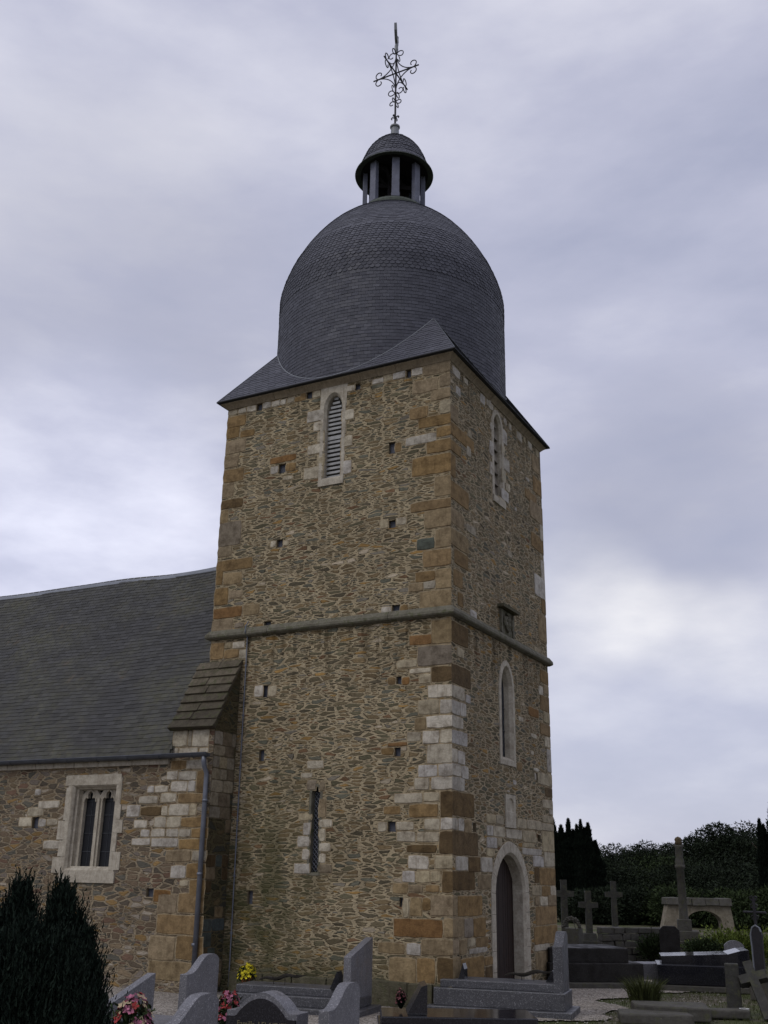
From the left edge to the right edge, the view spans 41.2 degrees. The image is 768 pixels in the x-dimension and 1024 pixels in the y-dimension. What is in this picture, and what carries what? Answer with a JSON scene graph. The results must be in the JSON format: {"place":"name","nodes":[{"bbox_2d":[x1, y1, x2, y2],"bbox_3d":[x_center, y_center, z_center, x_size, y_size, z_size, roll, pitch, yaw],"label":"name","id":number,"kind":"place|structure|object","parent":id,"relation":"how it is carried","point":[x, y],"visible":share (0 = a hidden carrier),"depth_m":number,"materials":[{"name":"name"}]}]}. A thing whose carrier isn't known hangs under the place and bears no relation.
{"place":"outdoors","nodes":[
{"label":"outdoors","id":0,"kind":"place"},
{"bbox_2d":[110,992,155,1023],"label":"flower bouquet","id":1,"kind":"object","parent":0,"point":[132,1005],"visible":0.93,"depth_m":8.91,"materials":[{"name":"pink plant"}]},
{"bbox_2d":[218,989,242,1023],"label":"flower bouquet","id":2,"kind":"object","parent":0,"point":[228,1002],"visible":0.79,"depth_m":10.88,"materials":[{"name":"pink plant"}]},
{"bbox_2d":[0,0,767,854],"label":"sky","id":3,"kind":"structure","parent":0,"point":[167,167],"materials":[{"name":"grey"}]},
{"bbox_2d":[105,986,723,1023],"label":"gravel path","id":4,"kind":"structure","parent":0,"point":[583,1003],"depth_m":17.44,"materials":[{"name":"grey gravel"}]},
{"bbox_2d":[0,865,142,1023],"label":"conifer shrub","id":5,"kind":"object","parent":4,"relation":"on","point":[52,964],"visible":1,"depth_m":6.73,"materials":[{"name":"green plant"}]},
{"bbox_2d":[107,973,155,1023],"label":"headstone","id":6,"kind":"object","parent":4,"relation":"on","point":[145,984],"visible":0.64,"depth_m":11.49,"materials":[{"name":"grey stone"}]},
{"bbox_2d":[152,953,218,1023],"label":"headstone","id":7,"kind":"object","parent":4,"relation":"on","point":[200,975],"visible":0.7,"depth_m":13.13,"materials":[{"name":"grey stone"}]},
{"bbox_2d":[166,992,218,1023],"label":"headstone","id":8,"kind":"object","parent":4,"relation":"on","point":[199,1008],"visible":1,"depth_m":9.12,"materials":[{"name":"grey stone"}]},
{"bbox_2d":[236,963,256,982],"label":"potted flowers","id":9,"kind":"object","parent":4,"relation":"on","point":[245,972],"visible":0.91,"depth_m":17.81,"materials":[{"name":"yellow plant"}]},
{"bbox_2d":[226,990,307,1023],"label":"headstone","id":10,"kind":"object","parent":4,"relation":"on","point":[272,1007],"visible":1,"depth_m":10.44,"materials":[{"name":"grey stone"}]},
{"bbox_2d":[220,937,380,1017],"bbox_3d":[-1.361,7.452,16.524,2.450,1.100,1.050,-6,-20,18],"label":"granite grave","id":11,"kind":"object","parent":4,"relation":"on","point":[312,999],"visible":0.59,"depth_m":16.18,"materials":[{"name":"grey stone"}]},
{"bbox_2d":[259,973,306,984],"bbox_3d":[-1.630,7.548,16.530,0.852,0.174,0.140,-6,-20,18],"label":"bronze palm","id":12,"kind":"object","parent":11,"relation":"on","point":[286,975],"visible":1,"depth_m":16.52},
{"bbox_2d":[330,971,342,989],"bbox_3d":[-0.747,7.362,16.086,0.140,0.260,0.200,-6,-20,18],"label":"memorial plaque","id":13,"kind":"object","parent":11,"relation":"on","point":[338,978],"visible":0.67,"depth_m":16.00,"materials":[{"name":"black stone"}]},
{"bbox_2d":[318,982,359,1023],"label":"headstone","id":14,"kind":"object","parent":4,"relation":"on","point":[342,1006],"visible":1,"depth_m":10.28,"materials":[{"name":"grey stone"}]},
{"bbox_2d":[377,980,537,1023],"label":"black tomb","id":15,"kind":"object","parent":4,"relation":"on","point":[416,1010],"visible":1,"depth_m":12.39,"materials":[{"name":"stone"}]},
{"bbox_2d":[395,987,406,1008],"bbox_3d":[0.212,6.043,12.717,0.159,0.242,0.166,-9,-22,27],"label":"flower bouquet","id":16,"kind":"object","parent":15,"relation":"on","point":[400,997],"visible":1,"depth_m":12.69,"materials":[{"name":"pink plant"}]},
{"bbox_2d":[427,931,580,1019],"bbox_3d":[1.948,7.535,16.795,2.350,1.240,1.050,-5,-20,17],"label":"granite grave","id":17,"kind":"object","parent":4,"relation":"on","point":[541,998],"visible":0.91,"depth_m":16.34,"materials":[{"name":"grey stone"}]},
{"bbox_2d":[459,963,467,978],"bbox_3d":[1.286,7.639,16.886,0.140,0.360,0.200,-6,-20,18],"label":"memorial plaque","id":18,"kind":"object","parent":17,"relation":"on","point":[463,974],"visible":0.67,"depth_m":16.82,"materials":[{"name":"black stone"}]},
{"bbox_2d":[505,969,550,979],"bbox_3d":[2.419,7.588,16.762,0.898,0.174,0.140,-4,-20,15],"label":"bronze palm","id":19,"kind":"object","parent":17,"relation":"on","point":[531,972],"visible":0.96,"depth_m":16.76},
{"bbox_2d":[546,970,553,982],"bbox_3d":[2.697,7.525,16.577,0.140,0.180,0.100,-6,-20,18],"label":"memorial plaque","id":20,"kind":"object","parent":17,"relation":"on","point":[550,979],"visible":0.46,"depth_m":16.52,"materials":[{"name":"black stone"}]},
{"bbox_2d":[546,944,653,988],"bbox_3d":[4.211,9.367,21.115,2.200,0.740,1.700,3,-20,-7],"label":"stone tomb","id":21,"kind":"object","parent":4,"relation":"on","point":[598,965],"visible":0.48,"depth_m":20.49,"materials":[{"name":"grey stone"}]},
{"bbox_2d":[638,961,655,981],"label":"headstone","id":22,"kind":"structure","parent":4,"relation":"on","point":[649,969],"depth_m":21.45,"materials":[{"name":"stone"}]},
{"bbox_2d":[538,916,767,1023],"bbox_3d":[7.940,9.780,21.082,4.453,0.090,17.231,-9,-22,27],"label":"short grass","id":23,"kind":"structure","parent":0,"point":[715,995],"depth_m":18.14,"materials":[{"name":"green plant"}]},
{"bbox_2d":[0,22,556,1007],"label":"church","id":24,"kind":"structure","parent":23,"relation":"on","point":[302,728],"depth_m":20.41,"materials":[{"name":"stone"}]},
{"bbox_2d":[51,774,122,882],"bbox_3d":[-5.794,6.334,20.493,1.756,2.054,0.375,-9,-22,27],"label":"traceried window","id":25,"kind":"structure","parent":24,"relation":"in","point":[87,837],"depth_m":20.54,"materials":[{"name":"stone"}]},
{"bbox_2d":[306,784,322,875],"bbox_3d":[-1.244,5.849,18.862,0.290,1.623,0.136,-9,-22,27],"label":"loop window","id":26,"kind":"structure","parent":24,"relation":"in","point":[314,796],"depth_m":18.86,"materials":[{"name":"stone"}]},
{"bbox_2d":[317,383,347,486],"bbox_3d":[-1.014,-1.572,21.518,0.660,2.252,0.330,-9,-22,27],"label":"belfry window","id":27,"kind":"structure","parent":24,"relation":"in","point":[330,403],"depth_m":21.52,"materials":[{"name":"stone"}]},
{"bbox_2d":[491,410,505,509],"bbox_3d":[2.396,-1.186,22.302,0.255,2.246,0.700,-9,-22,27],"label":"belfry window","id":28,"kind":"structure","parent":24,"relation":"in","point":[496,434],"depth_m":22.39,"materials":[{"name":"stone"}]},
{"bbox_2d":[498,660,515,767],"bbox_3d":[2.392,4.042,20.633,0.222,2.107,0.850,-9,-22,27],"label":"lancet window","id":29,"kind":"structure","parent":24,"relation":"in","point":[507,737],"depth_m":20.74,"materials":[{"name":"stone"}]},
{"bbox_2d":[491,841,531,979],"bbox_3d":[2.274,7.711,19.353,0.319,2.812,1.950,-9,-22,27],"label":"doorway","id":30,"kind":"structure","parent":24,"relation":"in","point":[510,904],"depth_m":19.73,"materials":[{"name":"stone"}]},
{"bbox_2d":[553,817,570,914],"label":"cypress","id":31,"kind":"object","parent":23,"relation":"on","point":[558,836],"visible":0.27,"depth_m":56.01,"materials":[{"name":"green plant"}]},
{"bbox_2d":[556,880,573,928],"bbox_3d":[5.714,12.698,32.364,0.620,2.000,0.550,0,-19,2],"label":"stone cross","id":32,"kind":"object","parent":23,"relation":"on","point":[563,893],"visible":0.46,"depth_m":32.44,"materials":[{"name":"grey stone"}]},
{"bbox_2d":[561,916,582,943],"bbox_3d":[5.433,12.197,29.513,0.544,1.018,0.400,-9,-22,27],"label":"headstone","id":33,"kind":"object","parent":23,"relation":"on","point":[575,935],"visible":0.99,"depth_m":29.38,"materials":[{"name":"stone"}]},
{"bbox_2d":[555,818,609,914],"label":"cypress","id":34,"kind":"object","parent":23,"relation":"on","point":[585,864],"visible":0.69,"depth_m":55.60,"materials":[{"name":"green plant"}]},
{"bbox_2d":[578,891,597,943],"bbox_3d":[6.461,12.842,32.251,0.620,1.680,0.550,1,-19,0],"label":"stone cross","id":35,"kind":"object","parent":23,"relation":"on","point":[589,935],"visible":0.77,"depth_m":32.19,"materials":[{"name":"grey stone"}]},
{"bbox_2d":[557,884,654,924],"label":"thicket bush","id":36,"kind":"object","parent":23,"relation":"on","point":[602,912],"visible":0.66,"depth_m":48.37,"materials":[{"name":"green plant"}]},
{"bbox_2d":[605,881,622,940],"bbox_3d":[7.569,13.164,33.556,0.620,1.980,0.550,-1,-20,5],"label":"stone cross","id":37,"kind":"object","parent":23,"relation":"on","point":[613,894],"visible":0.45,"depth_m":33.63,"materials":[{"name":"grey stone"}]},
{"bbox_2d":[600,854,636,883],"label":"broadleaf tree","id":38,"kind":"object","parent":23,"relation":"on","point":[610,862],"visible":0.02,"depth_m":71.17,"materials":[{"name":"green plant"}]},
{"bbox_2d":[596,839,642,871],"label":"broadleaf tree","id":39,"kind":"object","parent":23,"relation":"on","point":[611,856],"visible":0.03,"depth_m":73.56,"materials":[{"name":"green plant"}]},
{"bbox_2d":[592,882,660,924],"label":"thicket bush","id":40,"kind":"object","parent":23,"relation":"on","point":[631,917],"visible":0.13,"depth_m":49.04,"materials":[{"name":"green plant"}]},
{"bbox_2d":[597,927,660,961],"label":"rubble wall","id":41,"kind":"structure","parent":23,"relation":"on","point":[621,936],"depth_m":27.16,"materials":[{"name":"stone"}]},
{"bbox_2d":[603,860,664,893],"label":"broadleaf tree","id":42,"kind":"object","parent":23,"relation":"on","point":[618,875],"visible":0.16,"depth_m":57.63,"materials":[{"name":"green plant"}]},
{"bbox_2d":[616,974,671,1003],"bbox_3d":[4.307,7.953,16.876,0.960,0.589,1.021,-9,-22,27],"label":"grass tuft","id":43,"kind":"object","parent":23,"relation":"on","point":[638,991],"visible":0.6,"depth_m":16.77,"materials":[{"name":"green plant"}]},
{"bbox_2d":[633,927,659,960],"bbox_3d":[7.154,11.431,26.833,1.124,1.100,0.901,-9,-22,27],"label":"garden shrub","id":44,"kind":"object","parent":23,"relation":"on","point":[650,947],"visible":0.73,"depth_m":26.77,"materials":[{"name":"green plant"}]},
{"bbox_2d":[614,851,693,888],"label":"broadleaf tree","id":45,"kind":"object","parent":23,"relation":"on","point":[651,864],"visible":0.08,"depth_m":60.37,"materials":[{"name":"green plant"}]},
{"bbox_2d":[617,1008,694,1023],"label":"grave kerb","id":46,"kind":"structure","parent":23,"relation":"on","point":[627,1016],"depth_m":15.51,"materials":[{"name":"stone"}]},
{"bbox_2d":[632,881,706,926],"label":"thicket bush","id":47,"kind":"object","parent":23,"relation":"on","point":[655,905],"visible":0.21,"depth_m":47.69,"materials":[{"name":"green plant"}]},
{"bbox_2d":[631,1000,711,1022],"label":"grave kerb","id":48,"kind":"structure","parent":23,"relation":"on","point":[700,1012],"depth_m":15.95,"materials":[{"name":"stone"}]},
{"bbox_2d":[660,897,734,933],"bbox_3d":[10.960,14.342,35.954,2.709,1.474,0.662,1,-19,-1],"label":"stone archway","id":49,"kind":"object","parent":23,"relation":"on","point":[719,909],"visible":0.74,"depth_m":35.86,"materials":[{"name":"grey stone"}]},
{"bbox_2d":[652,947,749,993],"bbox_3d":[6.503,9.283,20.816,2.050,0.780,1.350,-3,-20,12],"label":"black tomb","id":50,"kind":"object","parent":23,"relation":"on","point":[695,971],"visible":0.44,"depth_m":20.33,"materials":[{"name":"stone"}]},
{"bbox_2d":[659,926,680,952],"bbox_3d":[7.265,11.026,25.955,0.700,0.960,0.410,-4,-20,13],"label":"headstone","id":51,"kind":"object","parent":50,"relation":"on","point":[669,937],"visible":0.54,"depth_m":25.93,"materials":[{"name":"grey stone"}]},
{"bbox_2d":[680,935,725,951],"bbox_3d":[8.844,12.096,28.382,1.540,0.828,1.528,8,-21,-20],"label":"garden shrub","id":52,"kind":"object","parent":23,"relation":"on","point":[702,945],"visible":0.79,"depth_m":28.22,"materials":[{"name":"green plant"}]},
{"bbox_2d":[649,859,757,891],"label":"broadleaf tree","id":53,"kind":"object","parent":23,"relation":"on","point":[667,879],"visible":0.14,"depth_m":55.44,"materials":[{"name":"green plant"}]},
{"bbox_2d":[680,930,751,955],"bbox_3d":[9.537,12.327,29.112,2.575,0.835,1.958,-9,-22,27],"label":"garden shrub","id":54,"kind":"object","parent":23,"relation":"on","point":[723,942],"visible":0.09,"depth_m":29.06,"materials":[{"name":"green plant"}]},
{"bbox_2d":[673,846,759,890],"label":"broadleaf tree","id":55,"kind":"object","parent":23,"relation":"on","point":[746,876],"visible":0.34,"depth_m":53.09,"materials":[{"name":"green plant"}]},
{"bbox_2d":[676,879,765,927],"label":"thicket bush","id":56,"kind":"object","parent":23,"relation":"on","point":[711,889],"visible":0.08,"depth_m":47.59,"materials":[{"name":"green plant"}]},
{"bbox_2d":[689,884,767,931],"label":"thicket bush","id":57,"kind":"object","parent":23,"relation":"on","point":[741,902],"visible":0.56,"depth_m":45.12,"materials":[{"name":"green plant"}]},
{"bbox_2d":[691,921,767,955],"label":"garden shrub","id":58,"kind":"object","parent":23,"relation":"on","point":[705,933],"visible":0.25,"depth_m":29.40,"materials":[{"name":"green plant"}]},
{"bbox_2d":[710,1008,749,1019],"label":"grave kerb","id":59,"kind":"structure","parent":23,"relation":"on","point":[727,1013],"depth_m":16.29,"materials":[{"name":"stone"}]},
{"bbox_2d":[724,963,742,1007],"bbox_3d":[5.778,7.883,16.917,0.240,0.760,0.220,-5,-20,16],"label":"stone post","id":60,"kind":"object","parent":23,"relation":"on","point":[733,992],"visible":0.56,"depth_m":16.84,"materials":[{"name":"grey stone"}]},
{"bbox_2d":[724,940,743,950],"bbox_3d":[7.760,9.915,22.587,0.620,0.830,0.350,-3,-20,10],"label":"headstone","id":61,"kind":"object","parent":23,"relation":"on","point":[731,944],"visible":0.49,"depth_m":22.66,"materials":[{"name":"grey stone"}]},
{"bbox_2d":[719,922,767,964],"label":"garden shrub","id":62,"kind":"object","parent":23,"relation":"on","point":[740,938],"visible":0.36,"depth_m":27.16,"materials":[{"name":"green plant"}]},
{"bbox_2d":[738,960,767,1021],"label":"toppled stone cross","id":63,"kind":"object","parent":23,"relation":"on","point":[753,978],"visible":1,"depth_m":16.73,"materials":[{"name":"grey stone"}]},
{"bbox_2d":[743,896,767,1000],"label":"iron grave cross","id":64,"kind":"object","parent":23,"relation":"on","point":[757,945],"visible":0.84,"depth_m":19.17,"materials":[{"name":"metal"}]},
{"bbox_2d":[755,809,767,888],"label":"cypress","id":65,"kind":"object","parent":23,"relation":"on","point":[761,858],"visible":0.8,"depth_m":48.02,"materials":[{"name":"green plant"}]},
{"bbox_2d":[673,837,699,950],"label":"calvary column","id":66,"kind":"structure","parent":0,"point":[684,925],"depth_m":32.33,"materials":[{"name":"stone"}]},
{"label":"ground","id":67,"kind":"structure","parent":0,"visible":0},
{"bbox_2d":[600,839,674,870],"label":"broadleaf tree","id":68,"kind":"object","parent":67,"relation":"on","point":[641,851],"visible":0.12,"depth_m":80.60,"materials":[{"name":"green plant"}]},
{"bbox_2d":[668,834,711,864],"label":"broadleaf tree","id":69,"kind":"object","parent":67,"relation":"on","point":[685,840],"visible":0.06,"depth_m":76.64,"materials":[{"name":"green plant"}]},
{"bbox_2d":[673,821,756,869],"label":"broadleaf tree","id":70,"kind":"object","parent":67,"relation":"on","point":[711,833],"visible":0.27,"depth_m":71.64,"materials":[{"name":"green plant"}]},
{"bbox_2d":[707,819,767,880],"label":"broadleaf tree","id":71,"kind":"object","parent":67,"relation":"on","point":[751,843],"visible":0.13,"depth_m":69.88,"materials":[{"name":"green plant"}]},
{"bbox_2d":[735,831,757,849],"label":"broadleaf tree","id":72,"kind":"object","parent":67,"relation":"on","point":[747,836],"depth_m":76.66,"materials":[{"name":"green plant"}]},
{"bbox_2d":[729,818,767,848],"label":"broadleaf tree","id":73,"kind":"object","parent":67,"relation":"on","point":[745,830],"visible":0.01,"depth_m":77.27,"materials":[{"name":"green plant"}]}
]}

